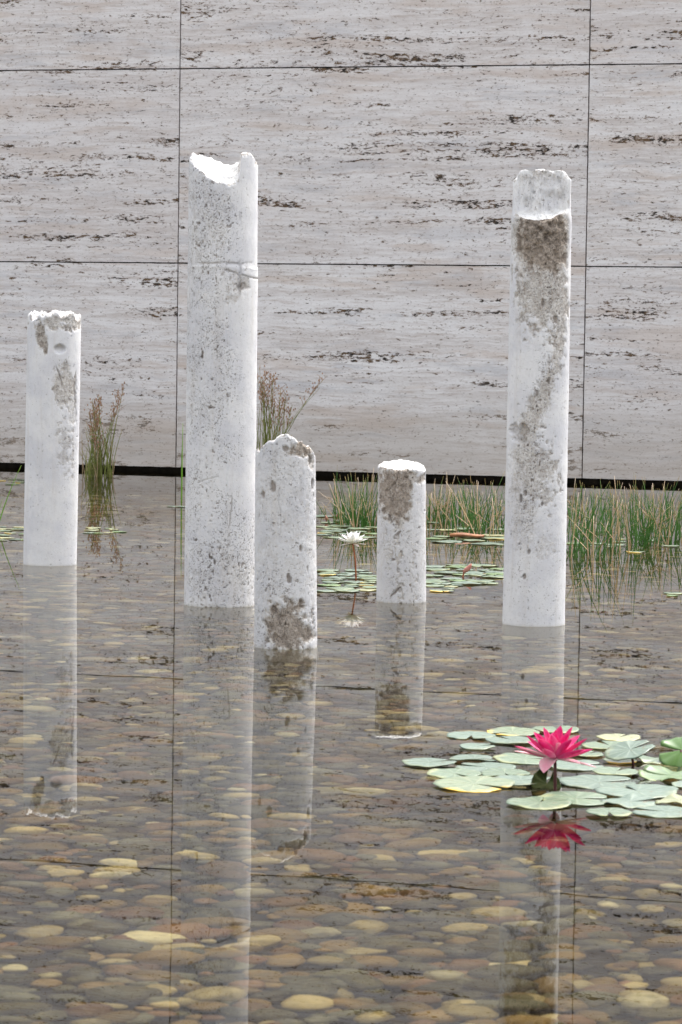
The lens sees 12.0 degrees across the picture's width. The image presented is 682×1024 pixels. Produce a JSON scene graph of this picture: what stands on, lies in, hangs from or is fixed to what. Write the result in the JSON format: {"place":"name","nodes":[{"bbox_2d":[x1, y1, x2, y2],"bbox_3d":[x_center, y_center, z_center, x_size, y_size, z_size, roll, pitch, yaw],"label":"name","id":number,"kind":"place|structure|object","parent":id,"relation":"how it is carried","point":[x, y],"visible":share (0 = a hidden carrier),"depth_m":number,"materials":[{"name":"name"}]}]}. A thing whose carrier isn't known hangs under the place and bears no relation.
{"place":"outdoors","nodes":[
{"label":"outdoors","id":0,"kind":"place"},
{"bbox_2d":[0,466,681,1023],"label":"water","id":1,"kind":"structure","parent":0,"point":[210,816],"depth_m":5.91,"materials":[{"name":"liquid"}]},
{"bbox_2d":[0,469,19,519],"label":"grass blade","id":2,"kind":"object","parent":1,"relation":"on","point":[7,498],"depth_m":13.34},
{"bbox_2d":[79,382,127,476],"bbox_3d":[-1.330,-0.405,17.774,0.258,0.621,0.254,-1,4,-32],"label":"rush clump","id":3,"kind":"object","parent":1,"relation":"on","point":[93,463],"visible":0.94,"depth_m":17.75,"materials":[{"name":"plant"}]},
{"bbox_2d":[181,428,182,501],"bbox_3d":[-0.756,-0.186,15.424,0.009,0.474,0.008,1,3,0],"label":"grass blade","id":4,"kind":"object","parent":1,"relation":"on","point":[181,464],"depth_m":15.42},
{"bbox_2d":[256,365,324,450],"bbox_3d":[-0.304,-0.422,17.365,0.453,0.731,0.200,1,3,0],"label":"rush clump","id":5,"kind":"object","parent":1,"relation":"on","point":[269,420],"visible":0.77,"depth_m":17.35,"materials":[{"name":"plant"}]},
{"bbox_2d":[317,589,336,591],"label":"lily pad","id":6,"kind":"object","parent":1,"relation":"on","point":[326,590],"visible":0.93,"depth_m":10.39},
{"bbox_2d":[317,569,338,571],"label":"lily pad","id":7,"kind":"object","parent":1,"relation":"on","point":[330,570],"visible":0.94,"depth_m":11.25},
{"bbox_2d":[317,584,340,585],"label":"lily pad","id":8,"kind":"object","parent":1,"relation":"on","point":[329,584],"visible":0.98,"depth_m":10.64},
{"bbox_2d":[319,530,342,531],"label":"lily pad","id":9,"kind":"object","parent":1,"relation":"on","point":[330,531],"visible":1,"depth_m":13.32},
{"bbox_2d":[321,578,342,580],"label":"lily pad","id":10,"kind":"object","parent":1,"relation":"on","point":[328,579],"visible":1,"depth_m":10.85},
{"bbox_2d":[322,581,342,582],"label":"lily pad","id":11,"kind":"object","parent":1,"relation":"on","point":[332,582],"visible":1,"depth_m":10.74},
{"bbox_2d":[323,576,347,578],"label":"lily pad","id":12,"kind":"object","parent":1,"relation":"on","point":[338,577],"visible":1,"depth_m":10.93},
{"bbox_2d":[326,587,353,589],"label":"lily pad","id":13,"kind":"object","parent":1,"relation":"on","point":[347,588],"visible":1,"depth_m":10.49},
{"bbox_2d":[328,524,351,526],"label":"lily pad","id":14,"kind":"object","parent":1,"relation":"on","point":[333,525],"visible":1,"depth_m":13.72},
{"bbox_2d":[333,589,359,591],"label":"lily pad","id":15,"kind":"object","parent":1,"relation":"on","point":[350,590],"visible":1,"depth_m":10.40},
{"bbox_2d":[316,488,377,526],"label":"reed clump","id":16,"kind":"object","parent":1,"relation":"in","point":[366,518],"visible":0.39,"depth_m":13.74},
{"bbox_2d":[318,469,377,526],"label":"reed clump","id":17,"kind":"object","parent":1,"relation":"in","point":[349,510],"visible":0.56,"depth_m":13.78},
{"bbox_2d":[325,485,373,526],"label":"reed clump","id":18,"kind":"object","parent":1,"relation":"in","point":[347,512],"visible":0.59,"depth_m":13.73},
{"bbox_2d":[323,475,377,520],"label":"reed clump","id":19,"kind":"object","parent":1,"relation":"in","point":[360,502],"visible":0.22,"depth_m":14.05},
{"bbox_2d":[339,531,366,578],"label":"water lily","id":20,"kind":"object","parent":1,"relation":"on","point":[353,538],"visible":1,"depth_m":10.89,"materials":[{"name":"white plant"}]},
{"bbox_2d":[328,476,377,524],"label":"reed clump","id":21,"kind":"object","parent":1,"relation":"in","point":[342,509],"visible":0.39,"depth_m":13.89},
{"bbox_2d":[342,581,363,582],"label":"lily pad","id":22,"kind":"object","parent":1,"relation":"on","point":[353,581],"visible":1,"depth_m":10.77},
{"bbox_2d":[344,569,368,570],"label":"lily pad","id":23,"kind":"object","parent":1,"relation":"on","point":[354,570],"visible":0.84,"depth_m":11.25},
{"bbox_2d":[347,527,370,529],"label":"lily pad","id":24,"kind":"object","parent":1,"relation":"on","point":[353,528],"visible":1,"depth_m":13.54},
{"bbox_2d":[350,472,377,526],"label":"reed clump","id":25,"kind":"object","parent":1,"relation":"in","point":[357,520],"visible":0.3,"depth_m":13.77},
{"bbox_2d":[357,574,376,576],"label":"lily pad","id":26,"kind":"object","parent":1,"relation":"on","point":[361,575],"visible":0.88,"depth_m":11.03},
{"bbox_2d":[358,577,376,579],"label":"lily pad","id":27,"kind":"object","parent":1,"relation":"on","point":[375,578],"visible":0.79,"depth_m":10.91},
{"bbox_2d":[362,586,376,588],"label":"lily pad","id":28,"kind":"object","parent":1,"relation":"on","point":[369,587],"visible":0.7,"depth_m":10.53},
{"bbox_2d":[402,758,456,767],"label":"lily pad","id":29,"kind":"object","parent":1,"relation":"on","point":[428,762],"visible":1,"depth_m":6.34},
{"bbox_2d":[426,565,443,567],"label":"lily pad","id":30,"kind":"object","parent":1,"relation":"on","point":[433,566],"visible":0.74,"depth_m":11.49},
{"bbox_2d":[426,584,443,586],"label":"lily pad","id":31,"kind":"object","parent":1,"relation":"on","point":[434,585],"visible":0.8,"depth_m":10.65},
{"bbox_2d":[426,580,446,582],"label":"lily pad","id":32,"kind":"object","parent":1,"relation":"on","point":[441,581],"visible":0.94,"depth_m":10.85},
{"bbox_2d":[426,568,449,570],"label":"lily pad","id":33,"kind":"object","parent":1,"relation":"on","point":[436,569],"visible":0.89,"depth_m":11.35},
{"bbox_2d":[426,487,456,522],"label":"reed clump","id":34,"kind":"object","parent":1,"relation":"in","point":[432,519],"visible":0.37,"depth_m":14.12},
{"bbox_2d":[429,589,453,591],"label":"lily pad","id":35,"kind":"object","parent":1,"relation":"on","point":[435,590],"visible":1,"depth_m":10.45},
{"bbox_2d":[428,472,464,522],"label":"reed clump","id":36,"kind":"object","parent":1,"relation":"in","point":[446,501],"visible":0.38,"depth_m":14.15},
{"bbox_2d":[434,571,458,573],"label":"lily pad","id":37,"kind":"object","parent":1,"relation":"on","point":[446,572],"visible":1,"depth_m":11.21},
{"bbox_2d":[431,540,461,542],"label":"lily pad","id":38,"kind":"object","parent":1,"relation":"on","point":[448,541],"visible":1,"depth_m":12.80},
{"bbox_2d":[440,577,461,579],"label":"lily pad","id":39,"kind":"object","parent":1,"relation":"on","point":[448,578],"visible":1,"depth_m":10.97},
{"bbox_2d":[427,768,480,778],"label":"lily pad","id":40,"kind":"object","parent":1,"relation":"on","point":[446,773],"visible":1,"depth_m":6.20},
{"bbox_2d":[445,565,466,567],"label":"lily pad","id":41,"kind":"object","parent":1,"relation":"on","point":[457,566],"visible":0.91,"depth_m":11.50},
{"bbox_2d":[437,484,481,521],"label":"reed clump","id":42,"kind":"object","parent":1,"relation":"in","point":[458,504],"visible":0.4,"depth_m":14.11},
{"bbox_2d":[426,488,495,535],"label":"reed clump","id":43,"kind":"object","parent":1,"relation":"in","point":[446,516],"visible":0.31,"depth_m":13.21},
{"bbox_2d":[427,484,501,523],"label":"reed clump","id":44,"kind":"object","parent":1,"relation":"in","point":[442,506],"visible":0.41,"depth_m":14.05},
{"bbox_2d":[451,581,481,583],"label":"lily pad","id":45,"kind":"object","parent":1,"relation":"on","point":[463,582],"visible":1,"depth_m":10.78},
{"bbox_2d":[462,563,471,576],"bbox_3d":[0.427,0.323,11.086,0.032,0.296,0.024,1,3,0],"label":"lily bud","id":46,"kind":"object","parent":1,"relation":"on","point":[467,568],"visible":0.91,"depth_m":11.07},
{"bbox_2d":[450,532,483,537],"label":"dead leaf","id":47,"kind":"object","parent":1,"relation":"on","point":[460,534],"visible":1,"depth_m":13.04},
{"bbox_2d":[433,472,504,528],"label":"reed clump","id":48,"kind":"object","parent":1,"relation":"in","point":[473,509],"visible":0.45,"depth_m":13.73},
{"bbox_2d":[457,571,483,573],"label":"lily pad","id":49,"kind":"object","parent":1,"relation":"on","point":[473,572],"visible":0.83,"depth_m":11.24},
{"bbox_2d":[447,731,495,739],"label":"lily pad","id":50,"kind":"object","parent":1,"relation":"on","point":[462,735],"visible":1,"depth_m":6.78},
{"bbox_2d":[449,754,496,760],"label":"lily pad","id":51,"kind":"object","parent":1,"relation":"on","point":[471,757],"visible":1,"depth_m":6.43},
{"bbox_2d":[432,776,514,792],"bbox_3d":[0.247,0.507,6.052,0.154,0.006,0.152,1,6,0],"label":"lily pad","id":52,"kind":"object","parent":1,"relation":"on","point":[476,784],"visible":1,"depth_m":6.06,"materials":[{"name":"plant"}]},
{"bbox_2d":[443,487,504,516],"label":"reed clump","id":53,"kind":"object","parent":1,"relation":"in","point":[468,503],"visible":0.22,"depth_m":14.61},
{"bbox_2d":[463,539,485,540],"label":"lily pad","id":54,"kind":"object","parent":1,"relation":"on","point":[473,540],"visible":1,"depth_m":12.88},
{"bbox_2d":[446,477,504,534],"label":"reed clump","id":55,"kind":"object","parent":1,"relation":"in","point":[489,525],"visible":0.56,"depth_m":13.35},
{"bbox_2d":[447,487,504,533],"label":"reed clump","id":56,"kind":"object","parent":1,"relation":"in","point":[478,517],"visible":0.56,"depth_m":13.31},
{"bbox_2d":[459,743,495,749],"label":"lily pad","id":57,"kind":"object","parent":1,"relation":"on","point":[475,746],"visible":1,"depth_m":6.60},
{"bbox_2d":[466,579,494,581],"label":"lily pad","id":58,"kind":"object","parent":1,"relation":"on","point":[473,580],"visible":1,"depth_m":10.88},
{"bbox_2d":[459,483,504,520],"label":"reed clump","id":59,"kind":"object","parent":1,"relation":"in","point":[485,505],"visible":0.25,"depth_m":14.21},
{"bbox_2d":[468,564,497,566],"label":"lily pad","id":60,"kind":"object","parent":1,"relation":"on","point":[476,565],"visible":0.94,"depth_m":11.56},
{"bbox_2d":[455,762,515,771],"bbox_3d":[0.280,0.494,6.296,0.119,0.006,0.122,0,5,0],"label":"lily pad","id":61,"kind":"object","parent":1,"relation":"on","point":[482,766],"visible":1,"depth_m":6.30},
{"bbox_2d":[471,542,503,544],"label":"lily pad","id":62,"kind":"object","parent":1,"relation":"on","point":[487,543],"visible":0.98,"depth_m":12.74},
{"bbox_2d":[481,575,502,577],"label":"lily pad","id":63,"kind":"object","parent":1,"relation":"on","point":[498,576],"visible":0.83,"depth_m":11.05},
{"bbox_2d":[482,534,503,535],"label":"lily pad","id":64,"kind":"object","parent":1,"relation":"on","point":[492,535],"visible":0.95,"depth_m":13.24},
{"bbox_2d":[484,537,503,538],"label":"lily pad","id":65,"kind":"object","parent":1,"relation":"on","point":[494,537],"visible":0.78,"depth_m":13.09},
{"bbox_2d":[485,571,503,572],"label":"lily pad","id":66,"kind":"object","parent":1,"relation":"on","point":[493,572],"visible":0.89,"depth_m":11.27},
{"bbox_2d":[486,573,502,574],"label":"lily pad","id":67,"kind":"object","parent":1,"relation":"on","point":[494,573],"visible":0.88,"depth_m":11.19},
{"bbox_2d":[480,768,529,776],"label":"lily pad","id":68,"kind":"object","parent":1,"relation":"on","point":[490,772],"visible":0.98,"depth_m":6.21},
{"bbox_2d":[485,736,535,743],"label":"lily pad","id":69,"kind":"object","parent":1,"relation":"on","point":[509,739],"visible":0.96,"depth_m":6.71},
{"bbox_2d":[487,726,539,735],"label":"lily pad","id":70,"kind":"object","parent":1,"relation":"on","point":[510,731],"visible":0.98,"depth_m":6.84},
{"bbox_2d":[492,753,541,764],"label":"lily pad","id":71,"kind":"object","parent":1,"relation":"on","point":[516,758],"visible":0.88,"depth_m":6.41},
{"bbox_2d":[495,775,549,785],"bbox_3d":[0.336,0.502,6.105,0.112,0.009,0.114,0,5,0],"label":"lily pad","id":72,"kind":"object","parent":1,"relation":"on","point":[519,780],"visible":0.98,"depth_m":6.12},
{"bbox_2d":[506,796,571,809],"bbox_3d":[0.355,0.521,5.833,0.118,0.006,0.117,1,6,0],"label":"lily pad","id":73,"kind":"object","parent":1,"relation":"on","point":[538,803],"visible":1,"depth_m":5.82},
{"bbox_2d":[531,769,561,788],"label":"lily leaf","id":74,"kind":"object","parent":1,"relation":"on","point":[539,778],"visible":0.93,"depth_m":6.07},
{"bbox_2d":[515,726,594,789],"bbox_3d":[0.395,0.591,6.029,0.125,0.388,0.145,-2,4,-41],"label":"water lily","id":75,"kind":"object","parent":1,"relation":"on","point":[554,746],"visible":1,"depth_m":6.00,"materials":[{"name":"pink plant"}]},
{"bbox_2d":[532,725,578,733],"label":"lily pad","id":76,"kind":"object","parent":1,"relation":"on","point":[552,729],"visible":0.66,"depth_m":6.89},
{"bbox_2d":[540,791,606,805],"bbox_3d":[0.420,0.519,5.890,0.133,0.007,0.138,1,6,0],"label":"lily pad","id":77,"kind":"object","parent":1,"relation":"on","point":[579,798],"visible":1,"depth_m":5.91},
{"bbox_2d":[551,760,603,770],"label":"lily pad","id":78,"kind":"object","parent":1,"relation":"on","point":[564,765],"visible":0.83,"depth_m":6.32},
{"bbox_2d":[568,496,592,538],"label":"reed clump","id":79,"kind":"object","parent":1,"relation":"in","point":[575,522],"visible":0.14,"depth_m":13.23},
{"bbox_2d":[578,751,603,756],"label":"lily pad","id":80,"kind":"object","parent":1,"relation":"on","point":[592,754],"visible":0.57,"depth_m":6.50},
{"bbox_2d":[566,481,621,558],"bbox_3d":[0.927,0.083,12.156,0.278,0.402,0.275,3,4,29],"label":"reed clump","id":81,"kind":"object","parent":1,"relation":"in","point":[598,547],"visible":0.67,"depth_m":12.13,"materials":[{"name":"plant"}]},
{"bbox_2d":[568,478,619,519],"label":"reed clump","id":82,"kind":"object","parent":1,"relation":"in","point":[582,503],"visible":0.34,"depth_m":14.54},
{"bbox_2d":[569,482,622,548],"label":"reed clump","id":83,"kind":"object","parent":1,"relation":"in","point":[587,522],"visible":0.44,"depth_m":12.53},
{"bbox_2d":[559,774,635,789],"bbox_3d":[0.481,0.508,6.109,0.145,0.007,0.151,1,6,0],"label":"lily pad","id":84,"kind":"object","parent":1,"relation":"on","point":[585,781],"visible":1,"depth_m":6.11,"materials":[{"name":"plant"}]},
{"bbox_2d":[585,807,632,816],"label":"lily pad","id":85,"kind":"object","parent":1,"relation":"on","point":[617,812],"visible":1,"depth_m":5.73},
{"bbox_2d":[581,740,636,749],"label":"lily pad","id":86,"kind":"object","parent":1,"relation":"on","point":[596,745],"visible":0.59,"depth_m":6.65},
{"bbox_2d":[567,487,654,520],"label":"reed clump","id":87,"kind":"object","parent":1,"relation":"in","point":[607,507],"visible":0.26,"depth_m":14.37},
{"bbox_2d":[592,767,637,775],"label":"lily pad","id":88,"kind":"object","parent":1,"relation":"on","point":[612,771],"visible":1,"depth_m":6.25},
{"bbox_2d":[573,486,657,552],"bbox_3d":[1.017,0.081,12.438,0.317,0.376,0.235,0,4,-19],"label":"reed clump","id":89,"kind":"object","parent":1,"relation":"in","point":[592,524],"visible":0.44,"depth_m":12.38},
{"bbox_2d":[596,734,640,740],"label":"lily pad","id":90,"kind":"object","parent":1,"relation":"on","point":[617,737],"visible":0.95,"depth_m":6.77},
{"bbox_2d":[603,758,636,763],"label":"lily pad","id":91,"kind":"object","parent":1,"relation":"on","point":[626,761],"visible":0.57,"depth_m":6.40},
{"bbox_2d":[575,490,678,533],"bbox_3d":[1.169,0.051,13.539,0.466,0.312,0.201,2,4,19],"label":"reed clump","id":92,"kind":"object","parent":1,"relation":"in","point":[616,514],"visible":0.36,"depth_m":13.54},
{"bbox_2d":[600,793,655,808],"bbox_3d":[0.517,0.522,5.856,0.100,0.011,0.103,0,7,0],"label":"lily pad","id":93,"kind":"object","parent":1,"relation":"on","point":[632,801],"visible":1,"depth_m":5.86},
{"bbox_2d":[578,480,679,550],"bbox_3d":[1.136,0.071,12.518,0.442,0.389,0.168,1,3,11],"label":"reed clump","id":94,"kind":"object","parent":1,"relation":"in","point":[616,523],"visible":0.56,"depth_m":12.52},
{"bbox_2d":[604,740,655,764],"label":"lily leaf","id":95,"kind":"object","parent":1,"relation":"on","point":[624,750],"visible":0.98,"depth_m":6.39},
{"bbox_2d":[603,474,656,552],"bbox_3d":[1.091,0.064,12.434,0.149,0.413,0.197,-1,4,-30],"label":"reed clump","id":96,"kind":"object","parent":1,"relation":"in","point":[627,522],"visible":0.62,"depth_m":12.48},
{"bbox_2d":[607,492,662,543],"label":"reed clump","id":97,"kind":"object","parent":1,"relation":"in","point":[639,521],"visible":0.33,"depth_m":12.94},
{"bbox_2d":[594,784,678,798],"bbox_3d":[0.545,0.513,5.997,0.156,0.009,0.154,1,5,0],"label":"lily pad","id":98,"kind":"object","parent":1,"relation":"on","point":[655,791],"visible":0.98,"depth_m":6.00,"materials":[{"name":"plant"}]},
{"bbox_2d":[598,499,681,545],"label":"reed clump","id":99,"kind":"object","parent":1,"relation":"in","point":[672,525],"visible":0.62,"depth_m":12.80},
{"bbox_2d":[604,481,680,508],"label":"reed clump","id":100,"kind":"object","parent":1,"relation":"in","point":[645,496],"visible":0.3,"depth_m":15.43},
{"bbox_2d":[618,481,681,543],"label":"reed clump","id":101,"kind":"object","parent":1,"relation":"in","point":[643,531],"visible":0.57,"depth_m":12.95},
{"bbox_2d":[638,755,661,764],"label":"lily pad","id":102,"kind":"object","parent":1,"relation":"on","point":[644,759],"visible":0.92,"depth_m":6.42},
{"bbox_2d":[620,479,681,544],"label":"reed clump","id":103,"kind":"object","parent":1,"relation":"in","point":[652,527],"visible":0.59,"depth_m":12.83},
{"bbox_2d":[631,484,679,514],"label":"reed clump","id":104,"kind":"object","parent":1,"relation":"in","point":[663,502],"visible":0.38,"depth_m":14.87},
{"bbox_2d":[631,498,680,536],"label":"reed clump","id":105,"kind":"object","parent":1,"relation":"in","point":[666,518],"visible":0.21,"depth_m":13.40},
{"bbox_2d":[632,805,681,817],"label":"lily pad","id":106,"kind":"object","parent":1,"relation":"on","point":[661,811],"visible":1,"depth_m":5.75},
{"bbox_2d":[635,489,681,539],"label":"reed clump","id":107,"kind":"object","parent":1,"relation":"in","point":[663,522],"visible":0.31,"depth_m":13.14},
{"bbox_2d":[640,478,678,518],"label":"reed clump","id":108,"kind":"object","parent":1,"relation":"in","point":[665,502],"visible":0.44,"depth_m":14.53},
{"bbox_2d":[650,488,669,544],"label":"reed clump","id":109,"kind":"object","parent":1,"relation":"in","point":[667,521],"visible":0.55,"depth_m":12.85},
{"bbox_2d":[638,765,681,780],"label":"lily pad","id":110,"kind":"object","parent":1,"relation":"on","point":[651,772],"visible":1,"depth_m":6.22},
{"bbox_2d":[655,794,681,803],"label":"lily pad","id":111,"kind":"object","parent":1,"relation":"on","point":[673,798],"visible":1,"depth_m":5.89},
{"bbox_2d":[659,737,681,766],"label":"lily leaf","id":112,"kind":"object","parent":1,"relation":"on","point":[672,758],"visible":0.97,"depth_m":6.41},
{"bbox_2d":[663,592,681,593],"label":"lily pad","id":113,"kind":"object","parent":1,"relation":"on","point":[672,592],"visible":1,"depth_m":10.49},
{"bbox_2d":[672,780,681,787],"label":"lily pad","id":114,"kind":"object","parent":1,"relation":"on","point":[677,784],"visible":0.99,"depth_m":6.09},
{"label":"pool bed","id":115,"kind":"structure","parent":0,"visible":0},
{"bbox_2d":[23,310,80,565],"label":"plaster column","id":116,"kind":"structure","parent":115,"relation":"on","point":[52,432],"depth_m":11.29,"materials":[{"name":"paint"}]},
{"bbox_2d":[184,152,257,607],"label":"plaster column","id":117,"kind":"structure","parent":115,"relation":"on","point":[221,397],"depth_m":9.74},
{"bbox_2d":[502,169,571,626],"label":"plaster column","id":118,"kind":"structure","parent":115,"relation":"on","point":[534,579],"depth_m":9.27,"materials":[{"name":"paint"}]},
{"bbox_3d":[-0.012,0.590,9.455,5.214,0.088,13.748,1,3,0],"label":"pebble bed","id":119,"kind":"object","parent":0,"visible":0},
{"bbox_2d":[254,434,316,649],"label":"plaster column","id":120,"kind":"structure","parent":119,"relation":"on","point":[285,595],"depth_m":8.54,"materials":[{"name":"concrete"}]},
{"bbox_2d":[376,459,425,602],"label":"plaster column","id":121,"kind":"structure","parent":119,"relation":"on","point":[401,544],"depth_m":9.99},
{"label":"ground","id":122,"kind":"structure","parent":0,"visible":0},
{"bbox_2d":[0,0,681,484],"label":"travertine wall","id":123,"kind":"structure","parent":122,"relation":"on","point":[394,148],"depth_m":18.04,"materials":[{"name":"stone"}]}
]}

